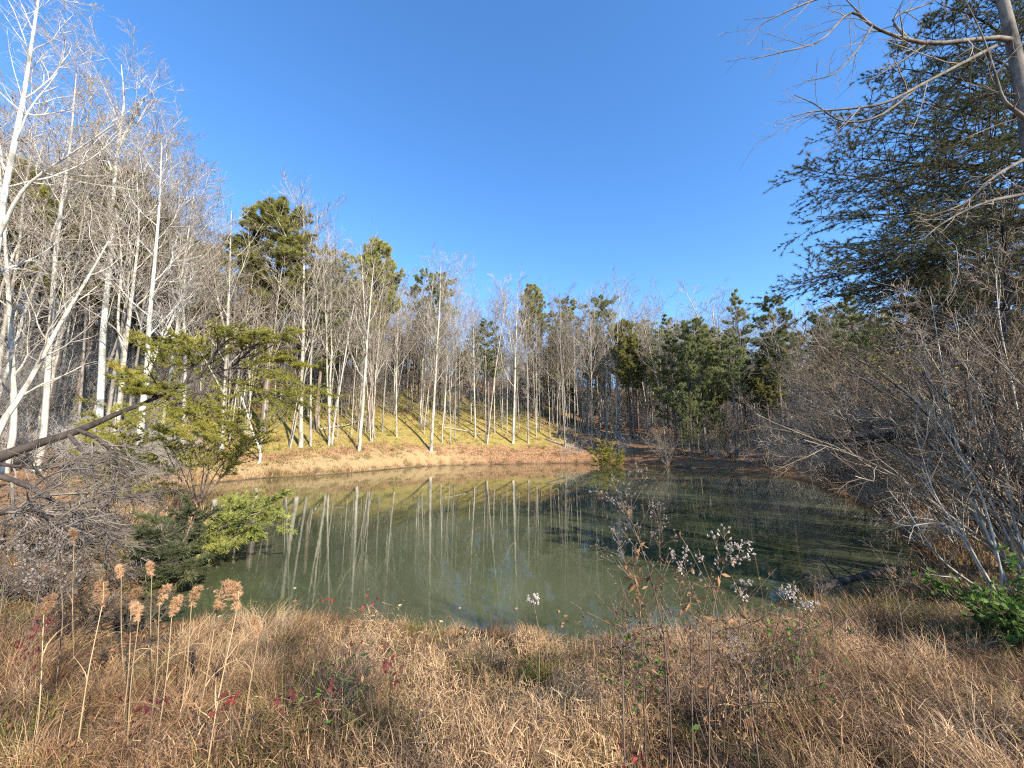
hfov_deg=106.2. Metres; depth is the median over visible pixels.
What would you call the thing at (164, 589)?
reed plume
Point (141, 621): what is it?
bare shrub
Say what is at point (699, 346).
pine tree
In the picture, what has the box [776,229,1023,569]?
bare shrub
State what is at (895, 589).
seed weed
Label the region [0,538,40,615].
bare shrub
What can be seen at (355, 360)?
pine tree
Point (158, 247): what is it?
bare tree
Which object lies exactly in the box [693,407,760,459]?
bare shrub
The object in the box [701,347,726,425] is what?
pine tree
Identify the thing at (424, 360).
bare tree
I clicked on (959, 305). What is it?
leafy vine
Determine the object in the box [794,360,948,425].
bare shrub
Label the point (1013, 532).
bare shrub
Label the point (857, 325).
bare tree
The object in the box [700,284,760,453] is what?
bare tree
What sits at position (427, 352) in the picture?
bare tree
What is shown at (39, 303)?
bare tree
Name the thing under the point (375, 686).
leafy sprig
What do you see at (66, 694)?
corner grass
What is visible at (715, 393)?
pine tree
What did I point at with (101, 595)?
reed plume
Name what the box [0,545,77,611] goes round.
bare shrub
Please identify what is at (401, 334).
bare tree
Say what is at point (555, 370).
bare tree
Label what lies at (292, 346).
bare tree
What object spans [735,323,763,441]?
bare tree
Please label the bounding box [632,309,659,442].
bare tree
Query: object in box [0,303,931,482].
undergrowth
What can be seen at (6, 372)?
bare tree
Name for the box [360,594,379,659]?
leafy sprig
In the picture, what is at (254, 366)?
bare tree
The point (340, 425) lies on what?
fallen tree
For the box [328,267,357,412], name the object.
bare tree
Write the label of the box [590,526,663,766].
seed weed
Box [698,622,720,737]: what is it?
leafy sprig
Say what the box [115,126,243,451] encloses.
bare tree
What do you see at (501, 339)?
bare tree
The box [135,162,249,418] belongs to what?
bare tree
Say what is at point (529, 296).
bare tree
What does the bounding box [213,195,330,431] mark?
pine tree
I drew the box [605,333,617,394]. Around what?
pine tree
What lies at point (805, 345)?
bare tree
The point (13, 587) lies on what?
bare shrub
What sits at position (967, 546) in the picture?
bare shrub
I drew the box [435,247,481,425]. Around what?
bare tree
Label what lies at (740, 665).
seed weed
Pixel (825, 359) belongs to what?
pine tree
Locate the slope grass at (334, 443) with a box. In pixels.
[82,369,581,475]
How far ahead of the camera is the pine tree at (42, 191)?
28.85 m
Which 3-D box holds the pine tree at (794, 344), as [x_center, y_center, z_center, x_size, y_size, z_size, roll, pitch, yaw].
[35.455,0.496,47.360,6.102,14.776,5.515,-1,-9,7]
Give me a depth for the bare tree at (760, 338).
55.15 m
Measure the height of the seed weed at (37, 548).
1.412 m
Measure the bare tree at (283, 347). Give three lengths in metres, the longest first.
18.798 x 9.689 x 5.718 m
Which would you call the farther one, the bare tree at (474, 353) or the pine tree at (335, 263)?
the bare tree at (474, 353)
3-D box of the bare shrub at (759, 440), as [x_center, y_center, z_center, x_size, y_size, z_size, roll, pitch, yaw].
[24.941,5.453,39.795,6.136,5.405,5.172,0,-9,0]
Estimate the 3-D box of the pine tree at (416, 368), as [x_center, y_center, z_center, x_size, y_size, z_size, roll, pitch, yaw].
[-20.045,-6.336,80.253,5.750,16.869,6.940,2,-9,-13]
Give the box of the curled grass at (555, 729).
[0,543,1023,767]
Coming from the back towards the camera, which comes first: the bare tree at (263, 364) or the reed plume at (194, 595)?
the bare tree at (263, 364)
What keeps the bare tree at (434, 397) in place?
on the ground at (448, 453)
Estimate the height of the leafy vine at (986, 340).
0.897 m
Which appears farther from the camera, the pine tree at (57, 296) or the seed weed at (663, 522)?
the pine tree at (57, 296)
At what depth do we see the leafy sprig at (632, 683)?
2.70 m
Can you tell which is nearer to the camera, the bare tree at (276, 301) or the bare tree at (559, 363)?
the bare tree at (276, 301)
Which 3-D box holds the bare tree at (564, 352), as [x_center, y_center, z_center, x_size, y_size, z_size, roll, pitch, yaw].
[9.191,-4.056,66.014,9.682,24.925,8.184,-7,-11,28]
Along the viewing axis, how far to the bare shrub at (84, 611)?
4.80 m
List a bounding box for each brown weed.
[568,553,706,767]
[638,531,785,767]
[676,553,826,749]
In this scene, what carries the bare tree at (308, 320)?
on the ground at (448, 453)
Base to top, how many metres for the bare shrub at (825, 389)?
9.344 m
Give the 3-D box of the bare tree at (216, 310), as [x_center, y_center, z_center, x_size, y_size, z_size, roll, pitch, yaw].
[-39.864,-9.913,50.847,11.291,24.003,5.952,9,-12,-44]
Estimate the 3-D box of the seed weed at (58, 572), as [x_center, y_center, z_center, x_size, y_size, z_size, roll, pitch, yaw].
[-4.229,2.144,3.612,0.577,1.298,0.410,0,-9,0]
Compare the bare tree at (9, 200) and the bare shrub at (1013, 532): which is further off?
the bare tree at (9, 200)
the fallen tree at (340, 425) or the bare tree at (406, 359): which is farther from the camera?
the bare tree at (406, 359)
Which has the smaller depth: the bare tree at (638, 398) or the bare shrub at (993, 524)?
the bare shrub at (993, 524)
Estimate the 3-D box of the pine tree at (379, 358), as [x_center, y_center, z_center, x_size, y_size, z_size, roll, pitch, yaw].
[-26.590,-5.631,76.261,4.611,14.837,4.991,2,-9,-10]
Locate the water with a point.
(417, 539)
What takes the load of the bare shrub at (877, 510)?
on the ground at (448, 453)
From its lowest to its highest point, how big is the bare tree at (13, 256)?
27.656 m
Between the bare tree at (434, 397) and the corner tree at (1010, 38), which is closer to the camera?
the corner tree at (1010, 38)
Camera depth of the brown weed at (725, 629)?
2.43 m
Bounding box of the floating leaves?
[152,463,911,640]
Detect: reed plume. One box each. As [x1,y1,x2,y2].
[18,592,101,752]
[68,527,78,658]
[74,579,149,742]
[100,585,165,719]
[106,600,156,747]
[109,594,208,732]
[114,564,152,682]
[143,561,159,664]
[143,583,189,725]
[158,579,242,747]
[179,584,220,725]
[207,580,266,767]
[219,614,270,752]
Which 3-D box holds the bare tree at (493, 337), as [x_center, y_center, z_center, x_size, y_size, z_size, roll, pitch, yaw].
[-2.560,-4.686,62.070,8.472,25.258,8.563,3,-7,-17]
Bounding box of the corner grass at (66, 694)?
[0,622,446,767]
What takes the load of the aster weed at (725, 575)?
on the ground at (448, 453)
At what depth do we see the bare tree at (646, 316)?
83.92 m
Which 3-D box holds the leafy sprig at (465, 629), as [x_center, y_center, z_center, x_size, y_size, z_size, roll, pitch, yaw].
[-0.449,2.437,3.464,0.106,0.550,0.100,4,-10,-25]
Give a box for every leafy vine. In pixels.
[845,326,880,345]
[846,311,892,358]
[860,340,925,391]
[903,358,968,418]
[924,269,986,325]
[943,232,988,284]
[968,309,1012,349]
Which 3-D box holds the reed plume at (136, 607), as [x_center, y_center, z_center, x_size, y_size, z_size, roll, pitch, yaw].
[-2.669,2.053,2.693,0.184,0.996,0.417,-7,-11,37]
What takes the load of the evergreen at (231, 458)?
on the ground at (448, 453)
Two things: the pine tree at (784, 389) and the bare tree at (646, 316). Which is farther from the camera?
the bare tree at (646, 316)
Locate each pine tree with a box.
[0,155,53,371]
[0,238,33,320]
[6,164,137,425]
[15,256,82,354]
[19,156,171,428]
[110,229,176,394]
[141,234,224,405]
[175,244,240,402]
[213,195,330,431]
[222,303,279,402]
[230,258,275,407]
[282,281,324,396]
[289,337,312,361]
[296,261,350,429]
[311,244,357,410]
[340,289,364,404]
[347,320,362,389]
[348,237,406,431]
[368,333,387,388]
[387,327,400,376]
[403,267,436,403]
[405,316,429,392]
[424,272,458,408]
[430,331,445,379]
[456,351,468,398]
[466,325,480,389]
[472,317,505,434]
[517,283,550,418]
[522,352,541,401]
[537,347,550,416]
[540,310,573,428]
[544,336,566,406]
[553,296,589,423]
[560,359,575,413]
[565,373,576,420]
[575,329,600,419]
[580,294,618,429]
[592,362,602,411]
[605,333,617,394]
[606,318,648,438]
[613,374,630,424]
[614,334,651,440]
[626,323,653,429]
[635,337,657,421]
[636,319,656,339]
[643,314,692,442]
[646,329,673,438]
[651,331,693,454]
[651,364,672,435]
[658,322,702,444]
[669,320,711,457]
[670,316,721,457]
[686,323,726,449]
[689,374,708,446]
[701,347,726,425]
[703,375,725,412]
[705,377,726,442]
[709,333,749,457]
[717,330,735,439]
[719,288,759,447]
[744,338,784,435]
[746,358,783,449]
[747,292,798,432]
[762,329,797,449]
[774,331,821,417]
[804,302,844,397]
[816,292,911,431]
[816,339,861,393]
[864,326,923,397]
[871,301,930,370]
[902,275,983,371]
[992,215,1023,273]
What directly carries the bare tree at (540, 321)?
on the ground at (448, 453)
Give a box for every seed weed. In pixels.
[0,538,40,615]
[6,525,77,690]
[20,541,87,686]
[589,462,673,767]
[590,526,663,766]
[616,636,635,766]
[649,495,677,767]
[724,631,759,767]
[805,568,840,702]
[855,532,914,679]
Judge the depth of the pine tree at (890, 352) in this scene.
27.50 m
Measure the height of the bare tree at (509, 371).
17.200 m
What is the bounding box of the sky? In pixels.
[0,0,1023,387]
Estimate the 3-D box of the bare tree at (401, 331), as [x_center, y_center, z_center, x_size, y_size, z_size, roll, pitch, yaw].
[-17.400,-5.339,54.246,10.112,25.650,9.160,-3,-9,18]
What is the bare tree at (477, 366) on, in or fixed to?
on the ground at (448, 453)
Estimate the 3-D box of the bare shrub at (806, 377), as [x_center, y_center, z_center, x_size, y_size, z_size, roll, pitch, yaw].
[18.540,0.417,19.491,9.400,9.406,8.553,-5,-10,27]
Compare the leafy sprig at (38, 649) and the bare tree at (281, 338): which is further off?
the bare tree at (281, 338)
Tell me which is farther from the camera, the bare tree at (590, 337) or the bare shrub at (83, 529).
the bare tree at (590, 337)
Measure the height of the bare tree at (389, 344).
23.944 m
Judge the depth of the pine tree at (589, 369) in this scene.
79.17 m
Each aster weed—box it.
[526,593,539,739]
[669,545,705,767]
[702,524,755,767]
[728,579,753,767]
[763,583,812,749]
[791,601,819,739]
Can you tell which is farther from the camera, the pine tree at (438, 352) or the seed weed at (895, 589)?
the pine tree at (438, 352)
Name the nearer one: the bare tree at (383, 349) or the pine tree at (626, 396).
the bare tree at (383, 349)
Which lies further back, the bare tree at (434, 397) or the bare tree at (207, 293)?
the bare tree at (434, 397)
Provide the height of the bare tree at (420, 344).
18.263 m
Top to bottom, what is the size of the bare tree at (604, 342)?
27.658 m
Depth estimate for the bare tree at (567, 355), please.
70.86 m
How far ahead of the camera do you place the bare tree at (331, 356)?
41.13 m
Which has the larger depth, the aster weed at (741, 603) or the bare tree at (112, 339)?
the bare tree at (112, 339)
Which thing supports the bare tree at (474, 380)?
on the ground at (448, 453)
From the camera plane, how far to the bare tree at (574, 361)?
62.57 m
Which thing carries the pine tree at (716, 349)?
on the ground at (448, 453)
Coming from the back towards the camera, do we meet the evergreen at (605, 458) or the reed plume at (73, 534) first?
the evergreen at (605, 458)
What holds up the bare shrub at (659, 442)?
on the ground at (448, 453)
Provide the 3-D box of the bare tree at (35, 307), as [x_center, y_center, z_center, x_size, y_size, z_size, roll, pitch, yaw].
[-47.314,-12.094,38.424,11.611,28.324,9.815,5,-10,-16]
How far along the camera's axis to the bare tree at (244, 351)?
44.59 m
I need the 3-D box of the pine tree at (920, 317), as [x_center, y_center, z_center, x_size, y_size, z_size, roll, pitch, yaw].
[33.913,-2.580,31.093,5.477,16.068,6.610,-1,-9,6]
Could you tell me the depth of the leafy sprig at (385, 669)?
2.46 m
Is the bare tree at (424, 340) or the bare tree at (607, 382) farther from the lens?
the bare tree at (607, 382)
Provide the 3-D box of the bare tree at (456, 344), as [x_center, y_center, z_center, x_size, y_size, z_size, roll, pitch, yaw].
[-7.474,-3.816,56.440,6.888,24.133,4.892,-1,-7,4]
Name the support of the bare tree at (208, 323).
on the ground at (448, 453)
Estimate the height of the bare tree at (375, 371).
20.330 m
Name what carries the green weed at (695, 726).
on the ground at (448, 453)
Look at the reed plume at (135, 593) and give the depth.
3.05 m
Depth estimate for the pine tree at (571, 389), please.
72.41 m
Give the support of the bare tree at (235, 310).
on the ground at (448, 453)
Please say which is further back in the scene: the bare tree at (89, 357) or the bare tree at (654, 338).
the bare tree at (654, 338)
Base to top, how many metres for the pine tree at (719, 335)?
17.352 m
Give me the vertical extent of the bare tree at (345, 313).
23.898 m
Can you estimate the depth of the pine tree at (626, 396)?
77.72 m
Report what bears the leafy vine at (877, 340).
attached to the white pine at (992, 143)
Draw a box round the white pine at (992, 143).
[731,0,1023,365]
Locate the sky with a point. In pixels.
(569, 141)
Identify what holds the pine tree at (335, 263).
on the ground at (448, 453)
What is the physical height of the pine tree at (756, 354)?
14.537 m
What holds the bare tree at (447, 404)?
on the ground at (448, 453)
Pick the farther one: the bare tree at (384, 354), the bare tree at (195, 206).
the bare tree at (384, 354)
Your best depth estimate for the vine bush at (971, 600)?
4.05 m
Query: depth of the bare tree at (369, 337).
49.16 m
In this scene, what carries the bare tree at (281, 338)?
on the ground at (448, 453)
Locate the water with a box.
[141,463,925,647]
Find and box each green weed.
[295,630,398,767]
[598,596,717,765]
[739,593,873,735]
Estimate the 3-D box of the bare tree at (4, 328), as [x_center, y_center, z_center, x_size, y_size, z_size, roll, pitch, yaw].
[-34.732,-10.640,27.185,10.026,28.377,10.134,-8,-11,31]
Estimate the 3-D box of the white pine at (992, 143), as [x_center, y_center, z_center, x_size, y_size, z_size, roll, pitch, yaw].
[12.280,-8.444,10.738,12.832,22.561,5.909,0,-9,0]
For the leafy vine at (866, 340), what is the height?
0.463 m
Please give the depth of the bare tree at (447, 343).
60.34 m
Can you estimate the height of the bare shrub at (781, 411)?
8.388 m
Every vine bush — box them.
[910,541,1023,658]
[976,574,1023,636]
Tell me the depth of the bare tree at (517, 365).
63.95 m
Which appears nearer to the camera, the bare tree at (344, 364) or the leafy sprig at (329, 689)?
the leafy sprig at (329, 689)
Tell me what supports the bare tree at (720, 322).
on the ground at (448, 453)
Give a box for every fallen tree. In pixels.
[319,406,375,429]
[445,427,482,433]
[546,438,580,449]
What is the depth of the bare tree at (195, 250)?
48.98 m
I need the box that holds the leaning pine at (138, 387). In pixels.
[0,317,341,461]
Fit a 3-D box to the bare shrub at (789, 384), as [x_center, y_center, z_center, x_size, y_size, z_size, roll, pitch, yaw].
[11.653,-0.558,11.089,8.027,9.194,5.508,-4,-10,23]
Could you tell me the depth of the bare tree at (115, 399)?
32.59 m
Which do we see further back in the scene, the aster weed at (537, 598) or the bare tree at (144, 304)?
the bare tree at (144, 304)
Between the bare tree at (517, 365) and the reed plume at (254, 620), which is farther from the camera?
the bare tree at (517, 365)
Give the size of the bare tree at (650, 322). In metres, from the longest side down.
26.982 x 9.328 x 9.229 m
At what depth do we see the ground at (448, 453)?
41.91 m
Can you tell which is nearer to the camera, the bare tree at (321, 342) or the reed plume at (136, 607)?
the reed plume at (136, 607)
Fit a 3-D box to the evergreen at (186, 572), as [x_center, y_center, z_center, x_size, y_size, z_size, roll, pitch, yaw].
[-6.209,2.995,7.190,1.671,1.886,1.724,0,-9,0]
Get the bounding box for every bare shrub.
[0,503,64,554]
[0,516,38,558]
[0,540,104,613]
[0,541,60,604]
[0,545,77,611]
[0,579,134,650]
[17,498,141,555]
[52,578,153,639]
[55,530,179,601]
[96,585,190,631]
[634,424,679,465]
[678,419,725,460]
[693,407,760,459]
[720,411,780,462]
[729,373,836,455]
[742,268,1023,574]
[750,400,817,469]
[753,224,1023,523]
[759,315,1019,470]
[763,293,1023,529]
[765,423,848,487]
[766,262,1023,538]
[766,361,864,448]
[766,387,1014,510]
[770,395,859,476]
[771,330,905,446]
[774,318,964,425]
[775,341,961,501]
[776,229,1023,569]
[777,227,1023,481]
[779,217,1023,543]
[780,295,1019,515]
[784,433,871,499]
[792,425,945,539]
[793,437,906,515]
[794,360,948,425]
[799,289,1023,473]
[803,380,913,475]
[810,296,1023,485]
[811,336,1023,532]
[829,348,1022,489]
[844,209,1023,599]
[846,389,1013,551]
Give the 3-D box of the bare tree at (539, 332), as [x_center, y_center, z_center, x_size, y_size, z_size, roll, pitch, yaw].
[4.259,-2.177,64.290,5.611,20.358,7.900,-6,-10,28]
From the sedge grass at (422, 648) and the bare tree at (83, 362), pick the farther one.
the bare tree at (83, 362)
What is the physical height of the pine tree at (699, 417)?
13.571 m
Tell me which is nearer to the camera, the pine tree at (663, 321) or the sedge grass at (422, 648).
the sedge grass at (422, 648)
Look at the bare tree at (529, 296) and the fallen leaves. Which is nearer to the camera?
the fallen leaves
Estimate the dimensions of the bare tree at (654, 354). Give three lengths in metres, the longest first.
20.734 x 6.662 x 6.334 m
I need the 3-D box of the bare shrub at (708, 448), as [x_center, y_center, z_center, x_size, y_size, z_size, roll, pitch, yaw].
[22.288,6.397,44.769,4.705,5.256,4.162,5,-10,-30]
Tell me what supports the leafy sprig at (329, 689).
on the ground at (448, 453)
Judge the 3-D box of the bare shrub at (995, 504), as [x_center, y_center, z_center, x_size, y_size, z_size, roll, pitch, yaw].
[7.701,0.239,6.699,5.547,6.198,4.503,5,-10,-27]
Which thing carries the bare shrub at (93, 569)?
on the ground at (448, 453)
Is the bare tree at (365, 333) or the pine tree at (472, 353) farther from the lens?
the pine tree at (472, 353)
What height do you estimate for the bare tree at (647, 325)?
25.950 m
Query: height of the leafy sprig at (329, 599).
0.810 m
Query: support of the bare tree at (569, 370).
on the ground at (448, 453)
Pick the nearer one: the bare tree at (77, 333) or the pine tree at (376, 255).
the bare tree at (77, 333)
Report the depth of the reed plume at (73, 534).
4.35 m
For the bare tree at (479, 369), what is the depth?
75.01 m
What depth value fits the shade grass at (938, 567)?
7.55 m
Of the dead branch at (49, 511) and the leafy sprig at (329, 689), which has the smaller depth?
the leafy sprig at (329, 689)
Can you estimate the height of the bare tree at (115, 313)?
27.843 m
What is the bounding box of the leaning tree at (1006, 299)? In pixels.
[754,176,1023,502]
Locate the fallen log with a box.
[806,554,904,596]
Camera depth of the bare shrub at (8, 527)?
6.97 m
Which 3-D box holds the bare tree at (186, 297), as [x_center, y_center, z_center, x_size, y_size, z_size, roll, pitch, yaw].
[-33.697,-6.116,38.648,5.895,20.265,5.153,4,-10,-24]
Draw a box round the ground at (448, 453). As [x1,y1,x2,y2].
[0,349,1023,767]
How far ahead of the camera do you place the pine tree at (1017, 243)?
22.45 m
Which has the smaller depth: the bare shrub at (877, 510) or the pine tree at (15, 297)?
the bare shrub at (877, 510)
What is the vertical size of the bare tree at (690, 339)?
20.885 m
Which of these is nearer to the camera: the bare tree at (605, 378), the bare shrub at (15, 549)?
the bare shrub at (15, 549)
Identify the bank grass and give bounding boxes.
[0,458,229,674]
[768,473,1023,724]
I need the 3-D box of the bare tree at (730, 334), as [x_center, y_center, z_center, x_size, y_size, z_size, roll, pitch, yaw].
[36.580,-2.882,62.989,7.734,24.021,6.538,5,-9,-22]
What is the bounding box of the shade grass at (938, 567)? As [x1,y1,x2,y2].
[534,446,1017,621]
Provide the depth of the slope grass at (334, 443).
49.58 m
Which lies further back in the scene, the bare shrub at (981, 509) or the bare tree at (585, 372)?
the bare tree at (585, 372)
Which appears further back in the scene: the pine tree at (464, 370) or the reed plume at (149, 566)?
the pine tree at (464, 370)
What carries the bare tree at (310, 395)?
on the ground at (448, 453)
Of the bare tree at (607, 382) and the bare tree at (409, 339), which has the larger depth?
the bare tree at (607, 382)
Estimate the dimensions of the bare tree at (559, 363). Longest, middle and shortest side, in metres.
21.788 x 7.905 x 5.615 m
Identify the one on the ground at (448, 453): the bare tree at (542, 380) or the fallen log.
the bare tree at (542, 380)
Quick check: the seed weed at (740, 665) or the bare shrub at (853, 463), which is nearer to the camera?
the seed weed at (740, 665)
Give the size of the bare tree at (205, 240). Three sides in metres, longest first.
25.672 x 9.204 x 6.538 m
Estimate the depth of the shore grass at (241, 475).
26.26 m
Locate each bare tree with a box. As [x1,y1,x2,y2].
[0,0,172,294]
[0,5,121,471]
[0,7,169,400]
[0,53,118,378]
[0,64,94,306]
[0,88,51,210]
[0,103,150,426]
[0,104,57,274]
[0,104,65,316]
[0,108,73,473]
[0,123,63,377]
[0,133,114,415]
[0,148,74,372]
[0,194,149,438]
[1,0,195,454]
[3,128,208,434]
[5,180,141,341]
[6,105,151,437]
[6,132,59,202]
[8,155,167,414]
[14,154,128,393]
[17,115,218,438]
[19,119,127,419]
[23,127,166,414]
[28,87,164,431]
[37,81,211,451]
[60,154,86,389]
[64,104,220,433]
[78,126,219,471]
[78,274,116,360]
[88,186,149,409]
[91,145,212,429]
[93,278,115,346]
[104,142,202,402]
[104,148,174,402]
[113,145,219,427]
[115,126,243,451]
[116,99,255,450]
[121,146,193,402]
[123,158,233,406]
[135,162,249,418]
[150,230,216,399]
[157,206,244,405]
[160,175,287,451]
[163,200,242,440]
[166,207,203,376]
[170,215,219,365]
[171,233,240,391]
[186,249,233,403]
[186,274,222,352]
[193,319,243,448]
[202,247,265,421]
[214,251,265,400]
[214,295,234,393]
[218,299,254,406]
[223,252,290,438]
[228,307,277,432]
[229,285,279,451]
[232,386,261,462]
[242,231,325,415]
[243,274,314,413]
[245,240,309,448]
[248,170,355,446]
[255,307,296,405]
[256,164,368,445]
[268,268,305,370]
[272,267,344,448]
[275,295,319,406]
[282,267,309,400]
[300,226,376,445]
[308,239,339,390]
[310,274,336,427]
[315,248,358,419]
[322,271,367,437]
[328,222,397,451]
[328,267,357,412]
[331,267,358,415]
[334,274,364,414]
[338,265,405,437]
[341,257,391,431]
[341,283,375,434]
[343,278,374,424]
[347,254,373,415]
[348,255,384,409]
[352,277,394,442]
[358,246,396,431]
[359,269,399,396]
[360,277,408,405]
[369,249,426,436]
[369,264,410,432]
[383,292,416,413]
[385,270,421,391]
[389,296,413,390]
[392,284,415,384]
[393,294,417,409]
[394,315,421,411]
[395,324,412,392]
[399,297,443,415]
[401,242,485,451]
[402,255,456,423]
[403,358,415,393]
[407,293,431,404]
[407,318,433,393]
[410,301,451,416]
[412,315,435,405]
[412,333,435,406]
[413,305,455,433]
[415,336,443,382]
[417,269,472,442]
[419,303,462,412]
[430,309,461,444]
[432,289,460,428]
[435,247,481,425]
[440,281,479,440]
[442,304,481,419]
[446,319,469,410]
[453,294,487,421]
[453,295,482,409]
[458,290,473,386]
[458,323,484,407]
[459,306,490,437]
[463,316,487,402]
[467,282,523,443]
[469,321,484,417]
[472,280,524,432]
[477,279,511,422]
[485,292,513,428]
[487,262,541,443]
[493,335,523,432]
[496,318,524,434]
[497,309,529,430]
[500,283,539,412]
[502,306,528,401]
[505,285,548,442]
[507,324,525,393]
[513,296,555,434]
[515,335,546,439]
[527,313,554,431]
[529,340,549,420]
[532,279,596,447]
[532,320,561,437]
[537,318,569,427]
[538,343,562,416]
[544,292,589,432]
[544,296,577,410]
[544,308,570,423]
[545,321,572,436]
[547,308,590,442]
[552,307,583,441]
[553,296,589,433]
[555,329,577,427]
[562,276,611,430]
[562,302,613,434]
[569,285,611,444]
[570,315,592,427]
[571,308,602,424]
[571,332,594,422]
[580,324,598,427]
[581,277,647,435]
[582,344,612,427]
[583,320,609,425]
[585,322,613,431]
[587,320,609,431]
[590,323,612,418]
[591,266,660,434]
[594,324,615,435]
[597,394,614,439]
[600,298,647,438]
[609,329,654,427]
[627,278,677,432]
[629,292,661,415]
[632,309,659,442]
[634,305,674,449]
[635,294,667,404]
[637,299,651,408]
[640,326,652,426]
[641,345,658,422]
[650,317,694,449]
[656,315,698,451]
[661,277,759,417]
[676,309,717,444]
[678,326,721,450]
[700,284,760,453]
[701,304,750,405]
[717,289,751,448]
[720,305,754,441]
[722,306,754,417]
[730,304,760,445]
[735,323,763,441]
[753,310,782,410]
[753,310,827,455]
[781,303,813,423]
[781,333,819,423]
[785,309,818,424]
[790,295,824,393]
[813,308,839,365]
[816,286,904,356]
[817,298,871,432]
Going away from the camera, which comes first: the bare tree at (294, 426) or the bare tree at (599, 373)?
the bare tree at (294, 426)
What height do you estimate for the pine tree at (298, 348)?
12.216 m
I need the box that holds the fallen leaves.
[0,468,1023,767]
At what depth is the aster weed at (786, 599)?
2.76 m
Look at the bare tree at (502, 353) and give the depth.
64.26 m
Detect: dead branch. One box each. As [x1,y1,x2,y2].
[0,436,135,531]
[0,436,201,585]
[0,457,130,573]
[13,434,158,545]
[58,429,197,561]
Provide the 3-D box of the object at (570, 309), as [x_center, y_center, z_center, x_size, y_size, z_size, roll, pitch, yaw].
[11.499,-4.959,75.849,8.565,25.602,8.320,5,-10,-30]
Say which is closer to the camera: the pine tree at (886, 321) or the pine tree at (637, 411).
the pine tree at (886, 321)
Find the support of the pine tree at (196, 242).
on the ground at (448, 453)
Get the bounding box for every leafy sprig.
[1,633,48,767]
[25,613,62,740]
[118,694,169,767]
[208,689,243,765]
[264,689,297,767]
[316,664,341,767]
[318,594,336,662]
[345,629,362,686]
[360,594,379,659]
[361,667,380,748]
[376,644,404,725]
[456,624,466,671]
[607,597,638,755]
[614,611,640,761]
[615,743,646,767]
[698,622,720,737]
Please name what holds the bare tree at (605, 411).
on the ground at (448, 453)
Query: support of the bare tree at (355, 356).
on the ground at (448, 453)
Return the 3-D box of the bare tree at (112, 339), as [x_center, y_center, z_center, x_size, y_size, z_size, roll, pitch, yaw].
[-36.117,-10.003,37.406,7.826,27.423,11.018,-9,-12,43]
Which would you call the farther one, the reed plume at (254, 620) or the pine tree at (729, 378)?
the pine tree at (729, 378)
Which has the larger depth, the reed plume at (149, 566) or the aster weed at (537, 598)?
the reed plume at (149, 566)
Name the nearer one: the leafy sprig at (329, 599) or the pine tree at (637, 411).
the leafy sprig at (329, 599)
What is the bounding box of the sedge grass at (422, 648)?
[203,598,633,767]
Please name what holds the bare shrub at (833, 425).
on the ground at (448, 453)
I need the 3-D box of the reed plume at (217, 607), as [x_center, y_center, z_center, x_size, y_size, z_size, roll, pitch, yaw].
[-2.069,1.926,2.604,0.150,1.133,0.550,-7,-11,37]
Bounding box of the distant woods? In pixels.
[0,294,1023,423]
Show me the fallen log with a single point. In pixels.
(846, 580)
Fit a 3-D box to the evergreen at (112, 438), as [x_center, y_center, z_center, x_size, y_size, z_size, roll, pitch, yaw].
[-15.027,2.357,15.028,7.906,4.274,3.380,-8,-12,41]
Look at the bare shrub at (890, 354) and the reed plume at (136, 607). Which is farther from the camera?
the bare shrub at (890, 354)
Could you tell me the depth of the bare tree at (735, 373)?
56.87 m
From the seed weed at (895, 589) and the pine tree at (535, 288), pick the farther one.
the pine tree at (535, 288)
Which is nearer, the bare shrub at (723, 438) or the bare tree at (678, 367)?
the bare shrub at (723, 438)
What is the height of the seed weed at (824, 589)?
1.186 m
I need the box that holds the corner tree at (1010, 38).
[715,0,1023,260]
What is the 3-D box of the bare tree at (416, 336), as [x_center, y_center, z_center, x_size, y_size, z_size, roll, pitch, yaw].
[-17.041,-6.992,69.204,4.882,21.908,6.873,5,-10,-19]
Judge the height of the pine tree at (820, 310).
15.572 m
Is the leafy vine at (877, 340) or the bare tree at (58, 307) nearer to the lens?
the leafy vine at (877, 340)
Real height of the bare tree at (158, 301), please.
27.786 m
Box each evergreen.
[59,394,185,496]
[109,380,294,507]
[119,492,225,599]
[193,486,297,561]
[587,438,624,465]
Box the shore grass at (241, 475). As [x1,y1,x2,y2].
[56,436,535,561]
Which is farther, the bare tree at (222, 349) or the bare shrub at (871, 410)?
the bare tree at (222, 349)
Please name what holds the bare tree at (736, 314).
on the ground at (448, 453)
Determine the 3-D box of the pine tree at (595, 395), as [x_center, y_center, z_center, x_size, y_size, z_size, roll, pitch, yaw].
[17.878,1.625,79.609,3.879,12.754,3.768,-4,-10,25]
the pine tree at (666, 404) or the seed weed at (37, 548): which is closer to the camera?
the seed weed at (37, 548)
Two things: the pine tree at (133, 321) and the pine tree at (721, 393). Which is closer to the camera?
the pine tree at (133, 321)
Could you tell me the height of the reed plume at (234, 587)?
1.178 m
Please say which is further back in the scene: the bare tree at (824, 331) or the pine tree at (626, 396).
the pine tree at (626, 396)
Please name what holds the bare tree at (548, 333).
on the ground at (448, 453)

